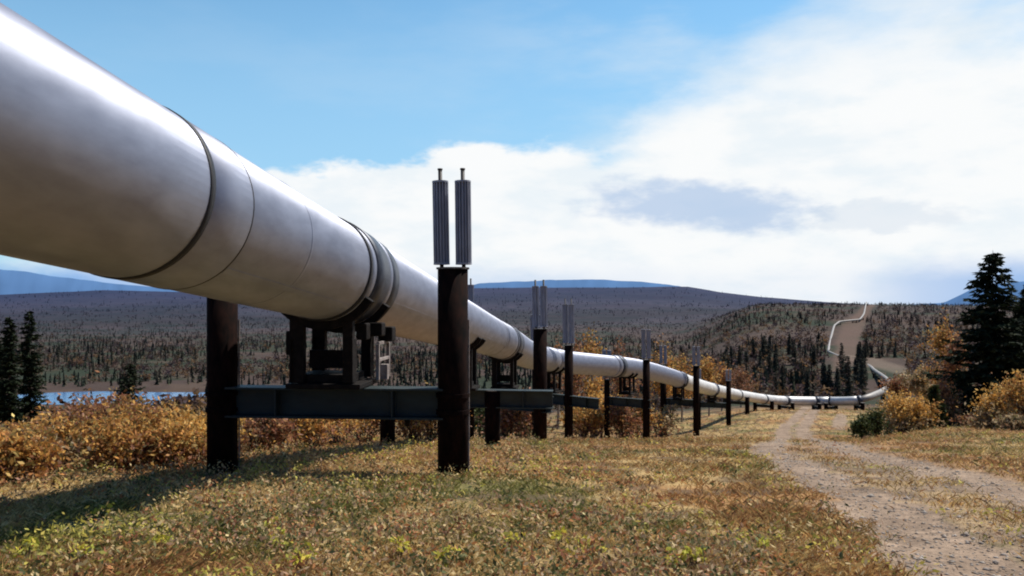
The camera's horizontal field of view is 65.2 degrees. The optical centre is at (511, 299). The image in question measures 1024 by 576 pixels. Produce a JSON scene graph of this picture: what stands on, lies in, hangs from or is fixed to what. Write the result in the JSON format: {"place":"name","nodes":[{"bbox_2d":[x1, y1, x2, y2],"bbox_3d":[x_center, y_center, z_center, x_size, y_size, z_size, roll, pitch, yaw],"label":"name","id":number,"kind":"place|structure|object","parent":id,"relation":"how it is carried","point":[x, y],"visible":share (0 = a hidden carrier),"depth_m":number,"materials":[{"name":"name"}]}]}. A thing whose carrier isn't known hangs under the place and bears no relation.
{"place":"outdoors","nodes":[
{"label":"outdoors","id":0,"kind":"place"},
{"bbox_2d":[19,391,204,404],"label":"water","id":1,"kind":"structure","parent":0,"point":[53,396],"depth_m":251.73,"materials":[{"name":"blue liquid"}]},
{"bbox_2d":[0,287,1023,575],"bbox_3d":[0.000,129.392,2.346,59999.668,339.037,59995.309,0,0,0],"label":"ground","id":2,"kind":"structure","parent":0,"point":[656,299],"depth_m":491.43,"materials":[{"name":"soil"}]},
{"bbox_2d":[0,316,28,427],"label":"black spruce","id":3,"kind":"object","parent":2,"relation":"on","point":[10,400],"visible":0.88,"depth_m":39.87,"materials":[{"name":"green plant"}]},
{"bbox_2d":[13,536,39,559],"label":"yellow plant","id":4,"kind":"object","parent":2,"relation":"on","point":[36,542],"visible":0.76,"depth_m":5.32,"materials":[{"name":"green plant"}]},
{"bbox_2d":[15,309,51,424],"bbox_3d":[-25.364,4.040,42.002,2.207,7.242,1.885,0,0,-21],"label":"black spruce","id":5,"kind":"object","parent":2,"relation":"on","point":[32,391],"visible":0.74,"depth_m":41.88,"materials":[{"name":"green plant"}]},
{"bbox_2d":[4,420,65,472],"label":"autumn bush","id":6,"kind":"object","parent":2,"relation":"on","point":[17,424],"visible":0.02,"depth_m":12.02,"materials":[{"name":"orange plant"}]},
{"bbox_2d":[0,424,102,486],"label":"autumn bush","id":7,"kind":"object","parent":2,"relation":"on","point":[21,463],"visible":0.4,"depth_m":9.76,"materials":[{"name":"orange plant"}]},
{"bbox_2d":[0,403,105,462],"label":"autumn bush","id":8,"kind":"object","parent":2,"relation":"on","point":[43,418],"visible":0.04,"depth_m":13.85,"materials":[{"name":"orange plant"}]},
{"bbox_2d":[0,427,107,485],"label":"autumn bush","id":9,"kind":"object","parent":2,"relation":"on","point":[44,452],"visible":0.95,"depth_m":9.80,"materials":[{"name":"orange plant"}]},
{"bbox_2d":[15,423,146,472],"bbox_3d":[-6.915,2.182,11.585,2.595,0.723,2.236,0,0,17],"label":"autumn bush","id":10,"kind":"object","parent":2,"relation":"on","point":[67,453],"visible":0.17,"depth_m":11.60,"materials":[{"name":"orange plant"}]},
{"bbox_2d":[70,543,94,561],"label":"yellow plant","id":11,"kind":"object","parent":2,"relation":"on","point":[83,545],"visible":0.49,"depth_m":5.15,"materials":[{"name":"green plant"}]},
{"bbox_2d":[19,390,155,427],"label":"autumn bush","id":12,"kind":"object","parent":2,"relation":"on","point":[45,410],"visible":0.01,"depth_m":17.25,"materials":[{"name":"orange plant"}]},
{"bbox_2d":[5,405,178,472],"bbox_3d":[-6.522,2.104,11.993,2.576,1.014,2.409,0,0,36],"label":"autumn bush","id":13,"kind":"object","parent":2,"relation":"on","point":[61,430],"visible":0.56,"depth_m":11.78,"materials":[{"name":"orange plant"}]},
{"bbox_2d":[19,370,174,435],"bbox_3d":[-7.302,2.069,14.227,3.152,1.667,2.645,0,0,-16],"label":"autumn bush","id":14,"kind":"object","parent":2,"relation":"on","point":[89,406],"visible":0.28,"depth_m":13.94,"materials":[{"name":"orange plant"}]},
{"bbox_2d":[91,502,114,519],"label":"yellow plant","id":15,"kind":"object","parent":2,"relation":"on","point":[96,511],"visible":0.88,"depth_m":7.09,"materials":[{"name":"green plant"}]},
{"bbox_2d":[45,386,193,421],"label":"autumn bush","id":16,"kind":"object","parent":2,"relation":"on","point":[128,395],"visible":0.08,"depth_m":17.74,"materials":[{"name":"orange plant"}]},
{"bbox_2d":[44,396,203,472],"bbox_3d":[-6.174,2.070,12.162,2.853,1.149,2.636,0,0,0],"label":"autumn bush","id":17,"kind":"object","parent":2,"relation":"on","point":[147,441],"visible":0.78,"depth_m":11.98,"materials":[{"name":"orange plant"}]},
{"bbox_2d":[111,362,148,405],"bbox_3d":[-28.848,7.679,59.844,3.298,6.138,3.599,0,0,0],"label":"black spruce","id":18,"kind":"object","parent":2,"relation":"on","point":[132,376],"visible":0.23,"depth_m":59.90,"materials":[{"name":"green plant"}]},
{"bbox_2d":[104,396,206,457],"bbox_3d":[-6.471,2.372,14.456,2.824,1.122,2.730,0,0,0],"label":"autumn bush","id":19,"kind":"object","parent":2,"relation":"on","point":[170,416],"visible":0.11,"depth_m":14.70,"materials":[{"name":"orange plant"}]},
{"bbox_2d":[146,534,173,545],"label":"yellow plant","id":20,"kind":"object","parent":2,"relation":"on","point":[158,538],"visible":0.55,"depth_m":5.61,"materials":[{"name":"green plant"}]},
{"bbox_2d":[95,415,253,467],"bbox_3d":[-5.506,2.239,12.704,2.426,0.879,2.227,0,0,11],"label":"autumn bush","id":21,"kind":"object","parent":2,"relation":"on","point":[187,448],"visible":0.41,"depth_m":12.25,"materials":[{"name":"orange plant"}]},
{"bbox_2d":[139,411,266,466],"bbox_3d":[-5.257,2.268,13.135,2.356,0.950,2.415,0,0,37],"label":"autumn bush","id":22,"kind":"object","parent":2,"relation":"on","point":[201,429],"visible":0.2,"depth_m":13.05,"materials":[{"name":"orange plant"}]},
{"bbox_2d":[146,404,259,455],"bbox_3d":[-6.257,2.519,15.238,2.811,1.089,2.682,0,0,0],"label":"autumn bush","id":23,"kind":"object","parent":2,"relation":"on","point":[203,414],"visible":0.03,"depth_m":15.18,"materials":[{"name":"orange plant"}]},
{"bbox_2d":[190,398,260,448],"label":"autumn bush","id":24,"kind":"object","parent":2,"relation":"on","point":[191,408],"visible":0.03,"depth_m":16.59,"materials":[{"name":"orange plant"}]},
{"bbox_2d":[240,418,313,454],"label":"autumn bush","id":25,"kind":"object","parent":2,"relation":"on","point":[273,429],"visible":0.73,"depth_m":16.96,"materials":[{"name":"orange plant"}]},
{"bbox_2d":[270,527,292,550],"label":"yellow plant","id":26,"kind":"object","parent":2,"relation":"on","point":[279,541],"visible":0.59,"depth_m":5.66,"materials":[{"name":"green plant"}]},
{"bbox_2d":[244,419,330,449],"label":"autumn bush","id":27,"kind":"object","parent":2,"relation":"on","point":[304,424],"visible":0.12,"depth_m":19.66,"materials":[{"name":"orange plant"}]},
{"bbox_2d":[281,541,318,568],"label":"yellow plant","id":28,"kind":"object","parent":2,"relation":"on","point":[303,556],"visible":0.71,"depth_m":5.06,"materials":[{"name":"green plant"}]},
{"bbox_2d":[285,419,365,448],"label":"autumn bush","id":29,"kind":"object","parent":2,"relation":"on","point":[322,426],"visible":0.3,"depth_m":20.10,"materials":[{"name":"orange plant"}]},
{"bbox_2d":[205,168,471,476],"bbox_3d":[-2.498,0.562,11.326,3.885,4.809,0.467,0,0,4],"label":"pipe support","id":30,"kind":"object","parent":2,"relation":"on","point":[232,401],"visible":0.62,"depth_m":11.22,"materials":[{"name":"metal"}]},
{"bbox_2d":[0,3,888,405],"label":"pipeline","id":31,"kind":"object","parent":30,"relation":"on","point":[104,173],"visible":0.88,"depth_m":6.34,"materials":[{"name":"silver metal"}]},
{"bbox_2d":[311,419,399,445],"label":"autumn bush","id":32,"kind":"object","parent":2,"relation":"on","point":[335,438],"visible":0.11,"depth_m":22.44,"materials":[{"name":"orange plant"}]},
{"bbox_2d":[339,419,403,441],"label":"autumn bush","id":33,"kind":"object","parent":2,"relation":"on","point":[375,424],"visible":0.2,"depth_m":25.37,"materials":[{"name":"orange plant"}]},
{"bbox_2d":[388,535,411,555],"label":"yellow plant","id":34,"kind":"object","parent":2,"relation":"on","point":[398,549],"visible":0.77,"depth_m":5.39,"materials":[{"name":"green plant"}]},
{"bbox_2d":[371,420,437,440],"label":"autumn bush","id":35,"kind":"object","parent":2,"relation":"on","point":[415,427],"visible":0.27,"depth_m":25.61,"materials":[{"name":"orange plant"}]},
{"bbox_2d":[395,380,481,440],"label":"autumn bush","id":36,"kind":"object","parent":2,"relation":"on","point":[427,432],"visible":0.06,"depth_m":26.85,"materials":[{"name":"orange plant"}]},
{"bbox_2d":[433,545,460,567],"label":"yellow plant","id":37,"kind":"object","parent":2,"relation":"on","point":[442,553],"visible":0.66,"depth_m":5.09,"materials":[{"name":"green plant"}]},
{"bbox_2d":[380,389,552,445],"bbox_3d":[-1.330,3.577,22.604,4.974,2.114,0.476,0,0,8],"label":"pipe support","id":38,"kind":"object","parent":2,"relation":"on","point":[492,402],"visible":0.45,"depth_m":22.36,"materials":[{"name":"metal"}]},
{"bbox_2d":[475,409,532,439],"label":"autumn bush","id":39,"kind":"object","parent":2,"relation":"on","point":[509,419],"visible":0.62,"depth_m":45.38,"materials":[{"name":"orange plant"}]},
{"bbox_2d":[0,286,1013,400],"bbox_3d":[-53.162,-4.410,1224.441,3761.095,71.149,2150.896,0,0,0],"label":"forest","id":40,"kind":"object","parent":2,"relation":"on","point":[487,375],"visible":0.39,"depth_m":386.24,"materials":[{"name":"green plant"}]},
{"bbox_2d":[0,302,1018,415],"bbox_3d":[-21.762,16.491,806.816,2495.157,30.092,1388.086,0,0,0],"label":"shrubland","id":41,"kind":"structure","parent":2,"relation":"on","point":[197,401],"depth_m":369.78,"materials":[{"name":"plant"}]},
{"bbox_2d":[468,278,553,440],"bbox_3d":[-0.294,2.660,31.153,4.311,7.044,0.552,0,0,35],"label":"pipe support","id":42,"kind":"object","parent":2,"relation":"on","point":[540,374],"visible":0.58,"depth_m":30.03,"materials":[{"name":"metal"}]},
{"bbox_2d":[474,408,548,438],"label":"autumn bush","id":43,"kind":"object","parent":2,"relation":"on","point":[478,412],"visible":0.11,"depth_m":48.72,"materials":[{"name":"orange plant"}]},
{"bbox_2d":[0,408,1023,575],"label":"grass","id":44,"kind":"structure","parent":2,"relation":"on","point":[191,558],"depth_m":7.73,"materials":[{"name":"brown plant"}]},
{"bbox_2d":[501,531,525,546],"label":"yellow plant","id":45,"kind":"object","parent":2,"relation":"on","point":[511,534],"visible":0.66,"depth_m":5.69,"materials":[{"name":"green plant"}]},
{"bbox_2d":[500,387,563,437],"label":"autumn bush","id":46,"kind":"object","parent":2,"relation":"on","point":[529,425],"visible":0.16,"depth_m":51.07,"materials":[{"name":"orange plant"}]},
{"bbox_2d":[548,526,572,546],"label":"yellow plant","id":47,"kind":"object","parent":2,"relation":"on","point":[557,533],"visible":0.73,"depth_m":5.69,"materials":[{"name":"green plant"}]},
{"bbox_2d":[551,335,573,429],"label":"autumn tree","id":48,"kind":"object","parent":2,"relation":"on","point":[562,381],"visible":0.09,"depth_m":97.84,"materials":[{"name":"orange plant"}]},
{"bbox_2d":[530,298,600,439],"bbox_3d":[3.003,4.415,46.472,5.177,9.014,0.540,0,0,45],"label":"pipe support","id":49,"kind":"object","parent":2,"relation":"on","point":[568,400],"visible":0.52,"depth_m":46.00,"materials":[{"name":"metal"}]},
{"bbox_2d":[562,328,587,409],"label":"autumn tree","id":50,"kind":"object","parent":2,"relation":"on","point":[577,389],"visible":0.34,"depth_m":104.58,"materials":[{"name":"orange plant"}]},
{"bbox_2d":[565,535,586,554],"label":"yellow plant","id":51,"kind":"object","parent":2,"relation":"on","point":[569,551],"visible":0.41,"depth_m":5.45,"materials":[{"name":"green plant"}]},
{"bbox_2d":[551,406,625,438],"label":"autumn bush","id":52,"kind":"object","parent":2,"relation":"on","point":[591,421],"visible":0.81,"depth_m":56.99,"materials":[{"name":"orange plant"}]},
{"bbox_2d":[573,321,614,396],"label":"autumn tree","id":53,"kind":"object","parent":2,"relation":"on","point":[589,349],"visible":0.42,"depth_m":91.61,"materials":[{"name":"orange plant"}]},
{"bbox_2d":[552,382,642,437],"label":"autumn bush","id":54,"kind":"object","parent":2,"relation":"on","point":[601,400],"visible":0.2,"depth_m":62.31,"materials":[{"name":"orange plant"}]},
{"bbox_2d":[605,335,642,397],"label":"autumn tree","id":55,"kind":"object","parent":2,"relation":"on","point":[617,379],"visible":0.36,"depth_m":109.90,"materials":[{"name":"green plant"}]},
{"bbox_2d":[602,325,650,438],"bbox_3d":[8.033,6.120,56.389,3.799,8.764,0.531,0,0,35],"label":"pipe support","id":56,"kind":"object","parent":2,"relation":"on","point":[643,403],"visible":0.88,"depth_m":55.54,"materials":[{"name":"metal"}]},
{"bbox_2d":[600,395,666,437],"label":"autumn bush","id":57,"kind":"object","parent":2,"relation":"on","point":[618,416],"visible":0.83,"depth_m":59.40,"materials":[{"name":"orange plant"}]},
{"bbox_2d":[613,395,677,438],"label":"autumn bush","id":58,"kind":"object","parent":2,"relation":"on","point":[653,419],"visible":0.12,"depth_m":65.31,"materials":[{"name":"orange plant"}]},
{"bbox_2d":[635,333,683,397],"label":"autumn tree","id":59,"kind":"object","parent":2,"relation":"on","point":[672,366],"visible":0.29,"depth_m":104.33,"materials":[{"name":"orange plant"}]},
{"bbox_2d":[635,404,694,436],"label":"autumn bush","id":60,"kind":"object","parent":2,"relation":"on","point":[668,420],"visible":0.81,"depth_m":71.49,"materials":[{"name":"orange plant"}]},
{"bbox_2d":[665,547,688,564],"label":"yellow plant","id":61,"kind":"object","parent":2,"relation":"on","point":[681,554],"visible":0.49,"depth_m":5.00,"materials":[{"name":"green plant"}]},
{"bbox_2d":[652,353,705,421],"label":"autumn tree","id":62,"kind":"object","parent":2,"relation":"on","point":[688,393],"visible":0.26,"depth_m":111.65,"materials":[{"name":"orange plant"}]},
{"bbox_2d":[659,343,699,435],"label":"pipe support","id":63,"kind":"object","parent":2,"relation":"on","point":[694,402],"visible":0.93,"depth_m":73.62,"materials":[{"name":"metal"}]},
{"bbox_2d":[680,546,706,567],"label":"yellow plant","id":64,"kind":"object","parent":2,"relation":"on","point":[698,549],"visible":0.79,"depth_m":5.04,"materials":[{"name":"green plant"}]},
{"bbox_2d":[684,350,733,415],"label":"autumn tree","id":65,"kind":"object","parent":2,"relation":"on","point":[706,371],"visible":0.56,"depth_m":119.61,"materials":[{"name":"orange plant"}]},
{"bbox_2d":[699,368,730,429],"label":"pipe support","id":66,"kind":"object","parent":2,"relation":"on","point":[727,405],"visible":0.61,"depth_m":91.51,"materials":[{"name":"metal"}]},
{"bbox_2d":[713,358,743,410],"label":"autumn tree","id":67,"kind":"object","parent":2,"relation":"on","point":[722,382],"visible":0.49,"depth_m":134.85,"materials":[{"name":"orange plant"}]},
{"bbox_2d":[731,396,748,413],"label":"pipe support","id":68,"kind":"object","parent":2,"relation":"on","point":[746,402],"visible":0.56,"depth_m":108.75,"materials":[{"name":"metal"}]},
{"bbox_2d":[725,366,761,406],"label":"autumn tree","id":69,"kind":"object","parent":2,"relation":"on","point":[740,377],"visible":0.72,"depth_m":149.64,"materials":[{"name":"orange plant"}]},
{"bbox_2d":[737,533,769,548],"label":"yellow plant","id":70,"kind":"object","parent":2,"relation":"on","point":[766,544],"visible":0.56,"depth_m":5.52,"materials":[{"name":"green plant"}]},
{"bbox_2d":[758,337,767,360],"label":"spruce tree","id":71,"kind":"object","parent":2,"relation":"on","point":[763,343],"visible":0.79,"depth_m":270.25,"materials":[{"name":"green plant"}]},
{"bbox_2d":[753,400,773,410],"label":"pipe support","id":72,"kind":"object","parent":2,"relation":"on","point":[756,405],"visible":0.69,"depth_m":121.99,"materials":[{"name":"metal"}]},
{"bbox_2d":[764,354,775,378],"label":"spruce tree","id":73,"kind":"object","parent":2,"relation":"on","point":[769,361],"visible":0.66,"depth_m":229.79,"materials":[{"name":"green plant"}]},
{"bbox_2d":[778,364,786,389],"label":"spruce tree","id":74,"kind":"object","parent":2,"relation":"on","point":[781,370],"visible":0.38,"depth_m":196.85,"materials":[{"name":"green plant"}]},
{"bbox_2d":[785,333,792,354],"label":"spruce tree","id":75,"kind":"object","parent":2,"relation":"on","point":[789,342],"visible":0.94,"depth_m":299.74,"materials":[{"name":"green plant"}]},
{"bbox_2d":[802,372,813,396],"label":"spruce tree","id":76,"kind":"object","parent":2,"relation":"on","point":[807,389],"visible":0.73,"depth_m":166.36,"materials":[{"name":"green plant"}]},
{"bbox_2d":[810,345,817,365],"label":"spruce tree","id":77,"kind":"object","parent":2,"relation":"on","point":[813,355],"visible":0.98,"depth_m":264.96,"materials":[{"name":"green plant"}]},
{"bbox_2d":[818,364,830,395],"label":"spruce tree","id":78,"kind":"object","parent":2,"relation":"on","point":[823,375],"visible":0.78,"depth_m":189.72,"materials":[{"name":"green plant"}]},
{"bbox_2d":[832,368,843,396],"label":"spruce tree","id":79,"kind":"object","parent":2,"relation":"on","point":[837,387],"visible":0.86,"depth_m":179.18,"materials":[{"name":"green plant"}]},
{"bbox_2d":[835,343,847,367],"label":"spruce tree","id":80,"kind":"object","parent":2,"relation":"on","point":[840,356],"visible":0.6,"depth_m":252.22,"materials":[{"name":"green plant"}]},
{"bbox_2d":[839,356,858,396],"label":"spruce tree","id":81,"kind":"object","parent":2,"relation":"on","point":[847,381],"visible":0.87,"depth_m":169.72,"materials":[{"name":"green plant"}]},
{"bbox_2d":[852,357,859,381],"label":"spruce tree","id":82,"kind":"object","parent":2,"relation":"on","point":[856,367],"visible":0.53,"depth_m":210.65,"materials":[{"name":"green plant"}]},
{"bbox_2d":[854,358,869,394],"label":"spruce tree","id":83,"kind":"object","parent":2,"relation":"on","point":[861,383],"visible":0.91,"depth_m":191.25,"materials":[{"name":"green plant"}]},
{"bbox_2d":[847,412,881,437],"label":"autumn bush","id":84,"kind":"object","parent":2,"relation":"on","point":[860,427],"visible":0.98,"depth_m":53.77,"materials":[{"name":"green plant"}]},
{"bbox_2d":[861,402,898,436],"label":"autumn bush","id":85,"kind":"object","parent":2,"relation":"on","point":[876,417],"visible":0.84,"depth_m":54.61,"materials":[{"name":"green plant"}]},
{"bbox_2d":[867,400,912,434],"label":"autumn bush","id":86,"kind":"object","parent":2,"relation":"on","point":[888,418],"visible":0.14,"depth_m":59.77,"materials":[{"name":"brown plant"}]},
{"bbox_2d":[877,373,917,398],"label":"autumn tree","id":87,"kind":"object","parent":2,"relation":"on","point":[891,384],"visible":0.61,"depth_m":109.71,"materials":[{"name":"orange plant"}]},
{"bbox_2d":[875,381,944,433],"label":"autumn bush","id":88,"kind":"object","parent":2,"relation":"on","point":[904,410],"visible":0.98,"depth_m":55.49,"materials":[{"name":"yellow plant"}]},
{"bbox_2d":[890,363,934,397],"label":"autumn tree","id":89,"kind":"object","parent":2,"relation":"on","point":[917,385],"visible":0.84,"depth_m":99.68,"materials":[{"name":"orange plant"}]},
{"bbox_2d":[904,396,953,429],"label":"autumn bush","id":90,"kind":"object","parent":2,"relation":"on","point":[933,411],"visible":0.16,"depth_m":56.35,"materials":[{"name":"brown plant"}]},
{"bbox_2d":[924,384,949,427],"bbox_3d":[30.599,7.843,57.859,2.296,3.500,2.291,0,0,0],"label":"young spruce","id":91,"kind":"object","parent":2,"relation":"on","point":[934,390],"visible":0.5,"depth_m":57.69,"materials":[{"name":"green plant"}]},
{"bbox_2d":[914,307,966,386],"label":"autumn tree","id":92,"kind":"object","parent":2,"relation":"on","point":[938,343],"visible":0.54,"depth_m":95.06,"materials":[{"name":"brown plant"}]},
{"bbox_2d":[928,330,969,388],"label":"autumn tree","id":93,"kind":"object","parent":2,"relation":"on","point":[949,367],"visible":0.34,"depth_m":89.79,"materials":[{"name":"brown plant"}]},
{"bbox_2d":[929,367,976,425],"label":"autumn bush","id":94,"kind":"object","parent":2,"relation":"on","point":[947,397],"visible":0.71,"depth_m":59.91,"materials":[{"name":"brown plant"}]},
{"bbox_2d":[948,375,974,422],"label":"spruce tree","id":95,"kind":"object","parent":2,"relation":"on","point":[970,384],"visible":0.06,"depth_m":65.50,"materials":[{"name":"green plant"}]},
{"bbox_2d":[949,414,978,427],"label":"autumn bush","id":96,"kind":"object","parent":2,"relation":"on","point":[963,419],"visible":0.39,"depth_m":55.20,"materials":[{"name":"brown plant"}]},
{"bbox_2d":[913,253,1023,425],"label":"spruce tree","id":97,"kind":"object","parent":2,"relation":"on","point":[990,350],"visible":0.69,"depth_m":61.31,"materials":[{"name":"green plant"}]},
{"bbox_2d":[964,407,1003,428],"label":"autumn bush","id":98,"kind":"object","parent":2,"relation":"on","point":[981,420],"visible":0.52,"depth_m":50.68,"materials":[{"name":"brown plant"}]},
{"bbox_2d":[956,378,1022,428],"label":"autumn bush","id":99,"kind":"object","parent":2,"relation":"on","point":[984,407],"visible":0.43,"depth_m":50.48,"materials":[{"name":"yellow plant"}]},
{"bbox_2d":[983,413,1023,430],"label":"autumn bush","id":100,"kind":"object","parent":2,"relation":"on","point":[1012,421],"visible":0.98,"depth_m":44.81,"materials":[{"name":"brown plant"}]},
{"bbox_2d":[989,369,1023,422],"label":"autumn bush","id":101,"kind":"object","parent":2,"relation":"on","point":[1011,394],"visible":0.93,"depth_m":47.49,"materials":[{"name":"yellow plant"}]},
{"bbox_2d":[1009,285,1023,377],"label":"spruce tree","id":102,"kind":"object","parent":2,"relation":"on","point":[1018,312],"visible":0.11,"depth_m":66.13,"materials":[{"name":"green plant"}]},
{"bbox_2d":[0,269,1023,304],"bbox_3d":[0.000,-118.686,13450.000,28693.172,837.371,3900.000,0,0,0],"label":"mountains","id":103,"kind":"structure","parent":0,"point":[17,282],"depth_m":13585.15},
{"bbox_2d":[0,0,1023,304],"label":"sky","id":104,"kind":"structure","parent":0,"point":[846,151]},
{"bbox_2d":[723,407,1023,575],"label":"gravel track","id":105,"kind":"structure","parent":0,"point":[799,421],"depth_m":8.90,"materials":[{"name":"grey gravel"}]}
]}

